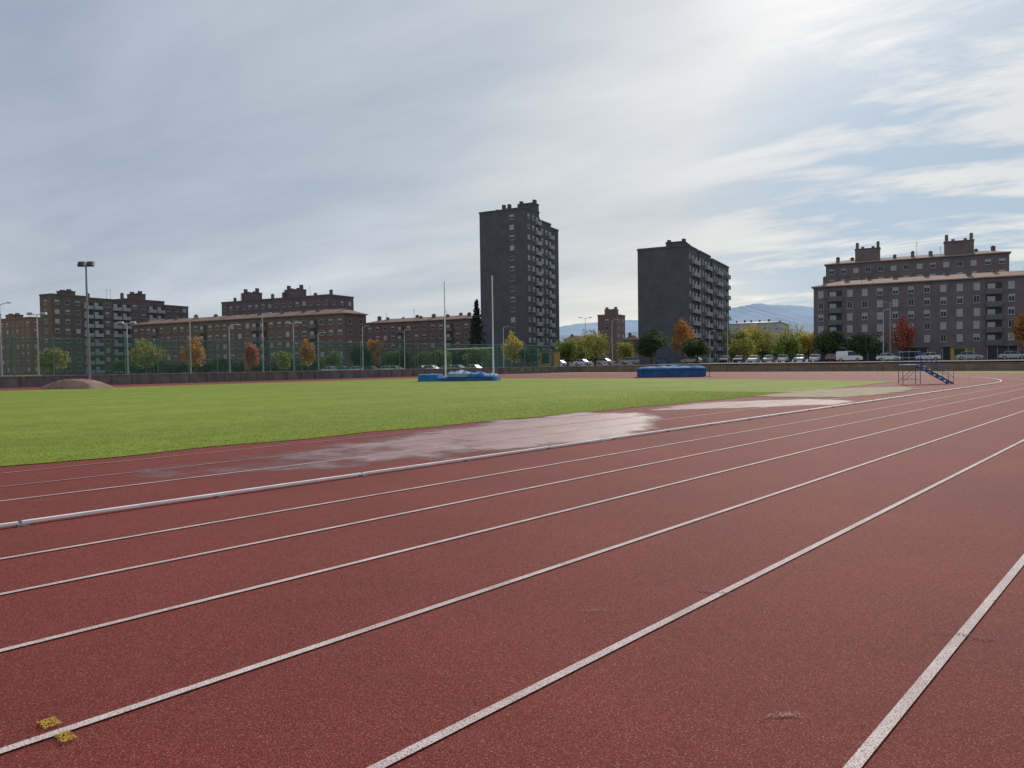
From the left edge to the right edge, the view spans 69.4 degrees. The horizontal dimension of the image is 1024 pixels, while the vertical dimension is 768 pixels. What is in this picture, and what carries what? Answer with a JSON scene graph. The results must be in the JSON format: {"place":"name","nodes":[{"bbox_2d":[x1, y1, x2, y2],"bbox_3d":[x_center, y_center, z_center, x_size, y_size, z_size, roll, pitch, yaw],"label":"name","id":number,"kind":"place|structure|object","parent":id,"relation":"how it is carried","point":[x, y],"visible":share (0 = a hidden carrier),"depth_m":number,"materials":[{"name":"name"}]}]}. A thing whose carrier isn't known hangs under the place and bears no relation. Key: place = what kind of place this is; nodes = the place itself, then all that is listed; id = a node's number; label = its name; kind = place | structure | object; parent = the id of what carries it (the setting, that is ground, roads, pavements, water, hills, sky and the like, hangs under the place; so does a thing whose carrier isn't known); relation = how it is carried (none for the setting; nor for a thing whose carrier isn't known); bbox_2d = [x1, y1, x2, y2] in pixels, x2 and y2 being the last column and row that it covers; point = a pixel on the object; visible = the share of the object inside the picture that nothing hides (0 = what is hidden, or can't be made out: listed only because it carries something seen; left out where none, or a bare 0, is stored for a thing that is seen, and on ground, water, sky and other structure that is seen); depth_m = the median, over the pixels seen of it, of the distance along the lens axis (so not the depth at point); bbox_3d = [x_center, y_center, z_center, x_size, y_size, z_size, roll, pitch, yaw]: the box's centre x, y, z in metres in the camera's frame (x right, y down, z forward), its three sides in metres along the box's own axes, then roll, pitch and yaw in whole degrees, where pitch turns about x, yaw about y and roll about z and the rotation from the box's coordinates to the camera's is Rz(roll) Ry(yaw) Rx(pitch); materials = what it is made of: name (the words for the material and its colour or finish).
{"place":"outdoors","nodes":[
{"label":"outdoors","id":0,"kind":"place"},
{"bbox_2d":[0,313,41,374],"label":"apartment block","id":1,"kind":"structure","parent":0,"point":[18,326],"depth_m":264.87,"materials":[{"name":"red brick"}]},
{"bbox_2d":[221,285,353,315],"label":"apartment block","id":2,"kind":"structure","parent":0,"point":[290,300],"depth_m":256.11,"materials":[{"name":"brown brick"}]},
{"bbox_2d":[366,309,480,368],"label":"apartment block","id":3,"kind":"structure","parent":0,"point":[425,333],"depth_m":235.72,"materials":[{"name":"brown brick"}]},
{"bbox_2d":[0,378,896,465],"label":"infield lawn","id":4,"kind":"structure","parent":0,"point":[78,405],"depth_m":29.23,"materials":[{"name":"green plant"}]},
{"bbox_2d":[418,370,500,381],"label":"landing mat","id":5,"kind":"object","parent":4,"relation":"on","point":[462,375],"visible":0.96,"depth_m":67.69,"materials":[{"name":"blue plastic"}]},
{"bbox_2d":[444,276,493,376],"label":"rugby goal","id":6,"kind":"object","parent":4,"relation":"on","point":[492,347],"visible":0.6,"depth_m":70.73,"materials":[{"name":"white paint"}]},
{"bbox_2d":[0,372,1023,767],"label":"running track","id":7,"kind":"structure","parent":0,"point":[838,644],"depth_m":4.76,"materials":[{"name":"red rubber"}]},
{"bbox_2d":[0,302,10,375],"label":"street lamp","id":8,"kind":"object","parent":7,"relation":"on","point":[1,345],"visible":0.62,"depth_m":73.87,"materials":[{"name":"metal"}]},
{"bbox_2d":[26,312,46,375],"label":"street lamp","id":9,"kind":"object","parent":7,"relation":"on","point":[32,313],"visible":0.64,"depth_m":77.82,"materials":[{"name":"metal"}]},
{"bbox_2d":[37,716,77,741],"bbox_3d":[-1.889,1.432,3.067,0.285,0.002,0.073,1,2,42],"label":"painted mark","id":10,"kind":"object","parent":7,"relation":"on","point":[65,734],"visible":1,"depth_m":3.04,"materials":[{"name":"yellow paint"}]},
{"bbox_2d":[37,379,115,388],"bbox_3d":[-35.458,-0.017,60.171,6.000,0.816,2.400,0,2,20],"label":"mound","id":11,"kind":"object","parent":7,"relation":"on","point":[76,384],"visible":0.98,"depth_m":59.25,"materials":[{"name":"soil"}]},
{"bbox_2d":[77,261,94,379],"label":"floodlight mast","id":12,"kind":"object","parent":7,"relation":"on","point":[87,263],"visible":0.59,"depth_m":68.26,"materials":[{"name":"grey metal"}]},
{"bbox_2d":[117,321,135,373],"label":"street lamp","id":13,"kind":"object","parent":7,"relation":"on","point":[122,322],"visible":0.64,"depth_m":83.84,"materials":[{"name":"metal"}]},
{"bbox_2d":[189,317,199,372],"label":"street lamp","id":14,"kind":"object","parent":7,"relation":"on","point":[190,345],"visible":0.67,"depth_m":87.84,"materials":[{"name":"metal"}]},
{"bbox_2d":[262,312,270,371],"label":"street lamp","id":15,"kind":"object","parent":7,"relation":"on","point":[262,342],"visible":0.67,"depth_m":91.83,"materials":[{"name":"metal"}]},
{"bbox_2d":[0,335,549,375],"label":"fence","id":16,"kind":"object","parent":7,"relation":"on","point":[269,341],"visible":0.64,"depth_m":88.87,"materials":[{"name":"teal metal"}]},
{"bbox_2d":[0,366,578,387],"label":"perimeter wall","id":17,"kind":"structure","parent":7,"relation":"on","point":[43,380],"depth_m":82.78,"materials":[{"name":"concrete"}]},
{"bbox_2d":[142,412,655,476],"bbox_3d":[-0.735,1.078,15.949,6.684,0.001,15.871,1,2,43],"label":"damp patch","id":18,"kind":"object","parent":7,"relation":"on","point":[580,434],"visible":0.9,"depth_m":15.02,"materials":[{"name":"liquid"}]},
{"bbox_2d":[0,397,807,486],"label":"runway line","id":19,"kind":"object","parent":7,"relation":"on","point":[338,449],"visible":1,"depth_m":12.76,"materials":[{"name":"white paint"}]},
{"bbox_2d":[2,396,853,500],"bbox_3d":[-2.647,1.206,11.999,0.050,0.001,54.000,1,2,43],"label":"runway line","id":20,"kind":"object","parent":7,"relation":"on","point":[348,458],"visible":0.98,"depth_m":11.64,"materials":[{"name":"white paint"}]},
{"bbox_2d":[5,384,894,472],"bbox_3d":[0.071,0.981,19.005,0.050,0.001,68.000,1,2,43],"label":"runway line","id":21,"kind":"object","parent":7,"relation":"on","point":[338,439],"visible":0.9,"depth_m":14.59,"materials":[{"name":"white paint"}]},
{"bbox_2d":[0,373,1001,526],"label":"kerb rail","id":22,"kind":"object","parent":7,"relation":"on","point":[29,521],"visible":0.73,"depth_m":10.06,"materials":[{"name":"white metal"}]},
{"bbox_2d":[0,373,1020,651],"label":"lane line","id":23,"kind":"object","parent":7,"relation":"on","point":[388,553],"visible":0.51,"depth_m":5.52,"materials":[{"name":"white paint"}]},
{"bbox_2d":[0,373,1020,594],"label":"lane line","id":24,"kind":"object","parent":7,"relation":"on","point":[382,517],"visible":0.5,"depth_m":6.86,"materials":[{"name":"white paint"}]},
{"bbox_2d":[0,374,1020,558],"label":"lane line","id":25,"kind":"object","parent":7,"relation":"on","point":[387,492],"visible":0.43,"depth_m":8.23,"materials":[{"name":"white paint"}]},
{"bbox_2d":[0,373,1022,753],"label":"lane line","id":26,"kind":"object","parent":7,"relation":"on","point":[88,721],"visible":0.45,"depth_m":4.06,"materials":[{"name":"white paint"}]},
{"bbox_2d":[636,364,711,377],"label":"landing mat","id":27,"kind":"object","parent":7,"relation":"on","point":[677,371],"visible":1,"depth_m":72.82,"materials":[{"name":"blue plastic"}]},
{"bbox_2d":[367,372,1023,767],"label":"lane line","id":28,"kind":"object","parent":7,"relation":"on","point":[409,750],"visible":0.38,"depth_m":3.81,"materials":[{"name":"white paint"}]},
{"bbox_2d":[652,399,852,409],"bbox_3d":[8.399,0.706,25.185,4.933,0.001,9.335,1,2,43],"label":"damp patch","id":29,"kind":"object","parent":7,"relation":"on","point":[757,403],"visible":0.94,"depth_m":25.55,"materials":[{"name":"liquid"}]},
{"bbox_2d":[562,372,1023,767],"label":"lane line","id":30,"kind":"object","parent":7,"relation":"on","point":[870,745],"visible":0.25,"depth_m":3.43,"materials":[{"name":"white paint"}]},
{"bbox_2d":[750,387,917,396],"bbox_3d":[15.892,0.334,34.805,5.522,0.001,14.396,1,2,43],"label":"sand pit","id":31,"kind":"object","parent":7,"relation":"on","point":[846,392],"visible":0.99,"depth_m":33.63,"materials":[{"name":"beige sand"}]},
{"bbox_2d":[898,351,953,383],"bbox_3d":[24.410,-0.962,43.654,2.784,1.917,0.940,0,2,12],"label":"judge stand","id":32,"kind":"object","parent":7,"relation":"on","point":[936,375],"visible":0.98,"depth_m":43.36,"materials":[{"name":"blue paint"}]},
{"bbox_2d":[0,361,1023,375],"bbox_3d":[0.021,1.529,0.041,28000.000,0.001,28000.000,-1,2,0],"label":"ground","id":33,"kind":"structure","parent":0,"point":[806,371],"depth_m":238.01,"materials":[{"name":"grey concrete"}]},
{"bbox_2d":[34,347,71,374],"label":"street tree","id":34,"kind":"object","parent":33,"relation":"on","point":[44,363],"visible":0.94,"depth_m":109.27,"materials":[{"name":"green plant"}]},
{"bbox_2d":[39,289,188,374],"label":"apartment block","id":35,"kind":"structure","parent":33,"relation":"on","point":[65,316],"depth_m":236.12,"materials":[{"name":"brown brick"}]},
{"bbox_2d":[128,338,168,373],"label":"street tree","id":36,"kind":"object","parent":33,"relation":"on","point":[139,358],"visible":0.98,"depth_m":117.34,"materials":[{"name":"green plant"}]},
{"bbox_2d":[180,337,206,372],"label":"street tree","id":37,"kind":"object","parent":33,"relation":"on","point":[197,352],"visible":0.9,"depth_m":124.25,"materials":[{"name":"orange plant"}]},
{"bbox_2d":[110,358,337,373],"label":"hedge","id":38,"kind":"object","parent":33,"relation":"on","point":[208,367],"visible":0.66,"depth_m":190.51,"materials":[{"name":"green plant"}]},
{"bbox_2d":[130,303,367,373],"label":"apartment block","id":39,"kind":"structure","parent":33,"relation":"on","point":[345,325],"depth_m":210.41,"materials":[{"name":"brown brick"}]},
{"bbox_2d":[243,342,259,371],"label":"street tree","id":40,"kind":"object","parent":33,"relation":"on","point":[251,355],"visible":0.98,"depth_m":139.16,"materials":[{"name":"orange plant"}]},
{"bbox_2d":[272,350,292,370],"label":"street tree","id":41,"kind":"object","parent":33,"relation":"on","point":[284,360],"visible":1,"depth_m":159.31,"materials":[{"name":"green plant"}]},
{"bbox_2d":[299,338,316,370],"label":"street tree","id":42,"kind":"object","parent":33,"relation":"on","point":[308,354],"visible":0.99,"depth_m":148.97,"materials":[{"name":"orange plant"}]},
{"bbox_2d":[322,348,343,366],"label":"street tree","id":43,"kind":"object","parent":33,"relation":"on","point":[332,359],"visible":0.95,"depth_m":164.31,"materials":[{"name":"green plant"}]},
{"bbox_2d":[348,343,374,366],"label":"street tree","id":44,"kind":"object","parent":33,"relation":"on","point":[367,356],"visible":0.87,"depth_m":148.78,"materials":[{"name":"green plant"}]},
{"bbox_2d":[366,338,384,365],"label":"street tree","id":45,"kind":"object","parent":33,"relation":"on","point":[374,349],"visible":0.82,"depth_m":164.45,"materials":[{"name":"orange plant"}]},
{"bbox_2d":[390,351,414,367],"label":"street tree","id":46,"kind":"object","parent":33,"relation":"on","point":[408,358],"visible":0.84,"depth_m":148.76,"materials":[{"name":"green plant"}]},
{"bbox_2d":[381,357,475,368],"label":"tree belt","id":47,"kind":"object","parent":33,"relation":"on","point":[407,367],"visible":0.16,"depth_m":213.03,"materials":[{"name":"green plant"}]},
{"bbox_2d":[578,362,1023,371],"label":"perimeter wall","id":48,"kind":"structure","parent":33,"relation":"on","point":[990,366],"depth_m":97.14,"materials":[{"name":"grey concrete"}]},
{"bbox_2d":[0,0,1023,326],"label":"sky","id":49,"kind":"structure","parent":0,"point":[200,153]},
{"bbox_2d":[597,307,624,363],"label":"tower block","id":50,"kind":"structure","parent":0,"point":[614,328],"depth_m":263.44,"materials":[{"name":"brown brick"}]},
{"bbox_2d":[623,332,637,363],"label":"house","id":51,"kind":"structure","parent":0,"point":[629,338],"depth_m":250.97,"materials":[{"name":"brick"}]},
{"bbox_2d":[637,238,730,363],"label":"tower block","id":52,"kind":"structure","parent":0,"point":[683,278],"depth_m":185.22,"materials":[{"name":"grey concrete"}]},
{"bbox_2d":[559,303,813,335],"bbox_3d":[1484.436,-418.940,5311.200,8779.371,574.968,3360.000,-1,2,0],"label":"hills","id":53,"kind":"structure","parent":0,"point":[786,314],"depth_m":6307.92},
{"bbox_2d":[560,323,813,360],"bbox_3d":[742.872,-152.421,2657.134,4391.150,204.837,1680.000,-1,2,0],"label":"hills","id":54,"kind":"structure","parent":0,"point":[808,327],"depth_m":3276.42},
{"bbox_2d":[729,319,789,361],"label":"apartment block","id":55,"kind":"structure","parent":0,"point":[774,327],"depth_m":435.92,"materials":[{"name":"stone"}]},
{"bbox_2d":[560,359,1023,365],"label":"street","id":56,"kind":"structure","parent":0,"point":[754,362],"depth_m":135.83,"materials":[{"name":"grey asphalt"}]},
{"bbox_2d":[383,350,398,365],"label":"street tree","id":57,"kind":"object","parent":56,"relation":"on","point":[388,356],"visible":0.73,"depth_m":173.96,"materials":[{"name":"green plant"}]},
{"bbox_2d":[413,348,431,364],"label":"street tree","id":58,"kind":"object","parent":56,"relation":"on","point":[422,356],"visible":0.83,"depth_m":179.01,"materials":[{"name":"green plant"}]},
{"bbox_2d":[425,347,450,367],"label":"street tree","id":59,"kind":"object","parent":56,"relation":"on","point":[439,356],"visible":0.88,"depth_m":154.23,"materials":[{"name":"green plant"}]},
{"bbox_2d":[449,349,466,365],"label":"street tree","id":60,"kind":"object","parent":56,"relation":"on","point":[458,359],"visible":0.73,"depth_m":177.26,"materials":[{"name":"green plant"}]},
{"bbox_2d":[462,346,491,365],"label":"street tree","id":61,"kind":"object","parent":56,"relation":"on","point":[474,355],"visible":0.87,"depth_m":148.96,"materials":[{"name":"green plant"}]},
{"bbox_2d":[466,299,489,366],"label":"conifer tree","id":62,"kind":"object","parent":56,"relation":"on","point":[477,318],"visible":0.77,"depth_m":189.25,"materials":[{"name":"green plant"}]},
{"bbox_2d":[501,331,524,366],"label":"street tree","id":63,"kind":"object","parent":56,"relation":"on","point":[515,348],"visible":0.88,"depth_m":159.00,"materials":[{"name":"yellow plant"}]},
{"bbox_2d":[479,199,559,367],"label":"tower block","id":64,"kind":"structure","parent":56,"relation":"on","point":[519,257],"depth_m":207.84,"materials":[{"name":"grey concrete"}]},
{"bbox_2d":[517,346,538,366],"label":"street tree","id":65,"kind":"object","parent":56,"relation":"on","point":[530,353],"visible":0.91,"depth_m":149.07,"materials":[{"name":"green plant"}]},
{"bbox_2d":[538,351,559,366],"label":"kiosk","id":66,"kind":"object","parent":56,"relation":"on","point":[554,358],"visible":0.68,"depth_m":149.90,"materials":[{"name":"yellow metal"}]},
{"bbox_2d":[552,337,584,365],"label":"street tree","id":67,"kind":"object","parent":56,"relation":"on","point":[564,350],"visible":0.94,"depth_m":153.96,"materials":[{"name":"green plant"}]},
{"bbox_2d":[560,341,597,362],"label":"tree belt","id":68,"kind":"object","parent":56,"relation":"on","point":[587,359],"visible":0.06,"depth_m":298.63,"materials":[{"name":"green plant"}]},
{"bbox_2d":[570,335,591,358],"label":"street tree","id":69,"kind":"object","parent":56,"relation":"on","point":[581,355],"visible":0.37,"depth_m":198.53,"materials":[{"name":"green plant"}]},
{"bbox_2d":[573,359,592,365],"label":"parked car","id":70,"kind":"object","parent":56,"relation":"on","point":[578,362],"visible":1,"depth_m":167.17,"materials":[{"name":"white paint"}]},
{"bbox_2d":[580,329,616,365],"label":"street tree","id":71,"kind":"object","parent":56,"relation":"on","point":[603,344],"visible":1,"depth_m":163.85,"materials":[{"name":"green plant"}]},
{"bbox_2d":[597,358,614,364],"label":"parked car","id":72,"kind":"object","parent":56,"relation":"on","point":[600,361],"visible":0.92,"depth_m":165.05,"materials":[{"name":"white paint"}]},
{"bbox_2d":[616,342,634,359],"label":"street tree","id":73,"kind":"object","parent":56,"relation":"on","point":[625,352],"visible":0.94,"depth_m":188.49,"materials":[{"name":"green plant"}]},
{"bbox_2d":[619,357,639,363],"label":"parked car","id":74,"kind":"object","parent":56,"relation":"on","point":[633,360],"visible":0.98,"depth_m":161.76,"materials":[{"name":"silver metal"}]},
{"bbox_2d":[631,329,676,363],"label":"street tree","id":75,"kind":"object","parent":56,"relation":"on","point":[644,346],"visible":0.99,"depth_m":149.07,"materials":[{"name":"green plant"}]},
{"bbox_2d":[653,357,671,363],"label":"parked car","id":76,"kind":"object","parent":56,"relation":"on","point":[666,360],"visible":0.91,"depth_m":158.09,"materials":[{"name":"blue paint"}]},
{"bbox_2d":[671,317,697,363],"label":"street tree","id":77,"kind":"object","parent":56,"relation":"on","point":[683,331],"visible":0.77,"depth_m":167.37,"materials":[{"name":"orange plant"}]},
{"bbox_2d":[681,356,702,362],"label":"parked car","id":78,"kind":"object","parent":56,"relation":"on","point":[688,359],"visible":0.65,"depth_m":155.26,"materials":[{"name":"silver metal"}]},
{"bbox_2d":[679,335,713,363],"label":"street tree","id":79,"kind":"object","parent":56,"relation":"on","point":[695,348],"visible":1,"depth_m":148.88,"materials":[{"name":"green plant"}]},
{"bbox_2d":[722,327,748,361],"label":"street tree","id":80,"kind":"object","parent":56,"relation":"on","point":[740,336],"visible":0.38,"depth_m":209.03,"materials":[{"name":"green plant"}]},
{"bbox_2d":[728,337,754,362],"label":"street tree","id":81,"kind":"object","parent":56,"relation":"on","point":[737,347],"visible":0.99,"depth_m":183.81,"materials":[{"name":"green plant"}]},
{"bbox_2d":[736,323,764,353],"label":"street tree","id":82,"kind":"object","parent":56,"relation":"on","point":[746,330],"visible":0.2,"depth_m":229.42,"materials":[{"name":"yellow plant"}]},
{"bbox_2d":[748,326,778,361],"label":"street tree","id":83,"kind":"object","parent":56,"relation":"on","point":[764,343],"visible":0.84,"depth_m":213.64,"materials":[{"name":"green plant"}]},
{"bbox_2d":[729,340,813,361],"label":"tree belt","id":84,"kind":"object","parent":56,"relation":"on","point":[759,354],"visible":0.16,"depth_m":287.60,"materials":[{"name":"green plant"}]},
{"bbox_2d":[768,334,801,361],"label":"street tree","id":85,"kind":"object","parent":56,"relation":"on","point":[788,343],"visible":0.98,"depth_m":149.18,"materials":[{"name":"green plant"}]},
{"bbox_2d":[771,322,811,361],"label":"street tree","id":86,"kind":"object","parent":56,"relation":"on","point":[791,330],"visible":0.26,"depth_m":204.62,"materials":[{"name":"green plant"}]},
{"bbox_2d":[796,331,813,361],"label":"street tree","id":87,"kind":"object","parent":56,"relation":"on","point":[805,341],"visible":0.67,"depth_m":198.40,"materials":[{"name":"yellow plant"}]},
{"bbox_2d":[809,354,820,361],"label":"parked car","id":88,"kind":"object","parent":56,"relation":"on","point":[815,357],"visible":1,"depth_m":143.98,"materials":[{"name":"white paint"}]},
{"bbox_2d":[811,329,849,361],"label":"street tree","id":89,"kind":"object","parent":56,"relation":"on","point":[828,341],"visible":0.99,"depth_m":148.97,"materials":[{"name":"green plant"}]},
{"bbox_2d":[835,351,862,361],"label":"parked van","id":90,"kind":"object","parent":56,"relation":"on","point":[841,356],"visible":0.98,"depth_m":140.88,"materials":[{"name":"white paint"}]},
{"bbox_2d":[841,333,888,360],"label":"street tree","id":91,"kind":"object","parent":56,"relation":"on","point":[857,345],"visible":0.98,"depth_m":143.82,"materials":[{"name":"green plant"}]},
{"bbox_2d":[876,353,900,360],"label":"parked car","id":92,"kind":"object","parent":56,"relation":"on","point":[887,356],"visible":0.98,"depth_m":138.01,"materials":[{"name":"white paint"}]},
{"bbox_2d":[884,314,916,360],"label":"street tree","id":93,"kind":"object","parent":56,"relation":"on","point":[906,329],"visible":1,"depth_m":149.11,"materials":[{"name":"red plant"}]},
{"bbox_2d":[916,352,940,360],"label":"parked car","id":94,"kind":"object","parent":56,"relation":"on","point":[934,356],"visible":0.79,"depth_m":134.49,"materials":[{"name":"white paint"}]},
{"bbox_2d":[949,346,975,359],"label":"kiosk","id":95,"kind":"object","parent":56,"relation":"on","point":[955,351],"visible":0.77,"depth_m":138.07,"materials":[{"name":"yellow metal"}]},
{"bbox_2d":[955,352,982,359],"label":"parked car","id":96,"kind":"object","parent":56,"relation":"on","point":[961,355],"visible":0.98,"depth_m":131.99,"materials":[{"name":"silver metal"}]},
{"bbox_2d":[998,351,1023,359],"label":"parked car","id":97,"kind":"object","parent":56,"relation":"on","point":[1004,355],"visible":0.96,"depth_m":128.62,"materials":[{"name":"silver metal"}]},
{"bbox_2d":[1008,311,1023,353],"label":"street tree","id":98,"kind":"object","parent":56,"relation":"on","point":[1018,328],"visible":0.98,"depth_m":139.51,"materials":[{"name":"orange plant"}]},
{"bbox_2d":[811,266,1023,361],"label":"apartment block","id":99,"kind":"structure","parent":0,"point":[943,313],"depth_m":154.29,"materials":[{"name":"brown brick"}]},
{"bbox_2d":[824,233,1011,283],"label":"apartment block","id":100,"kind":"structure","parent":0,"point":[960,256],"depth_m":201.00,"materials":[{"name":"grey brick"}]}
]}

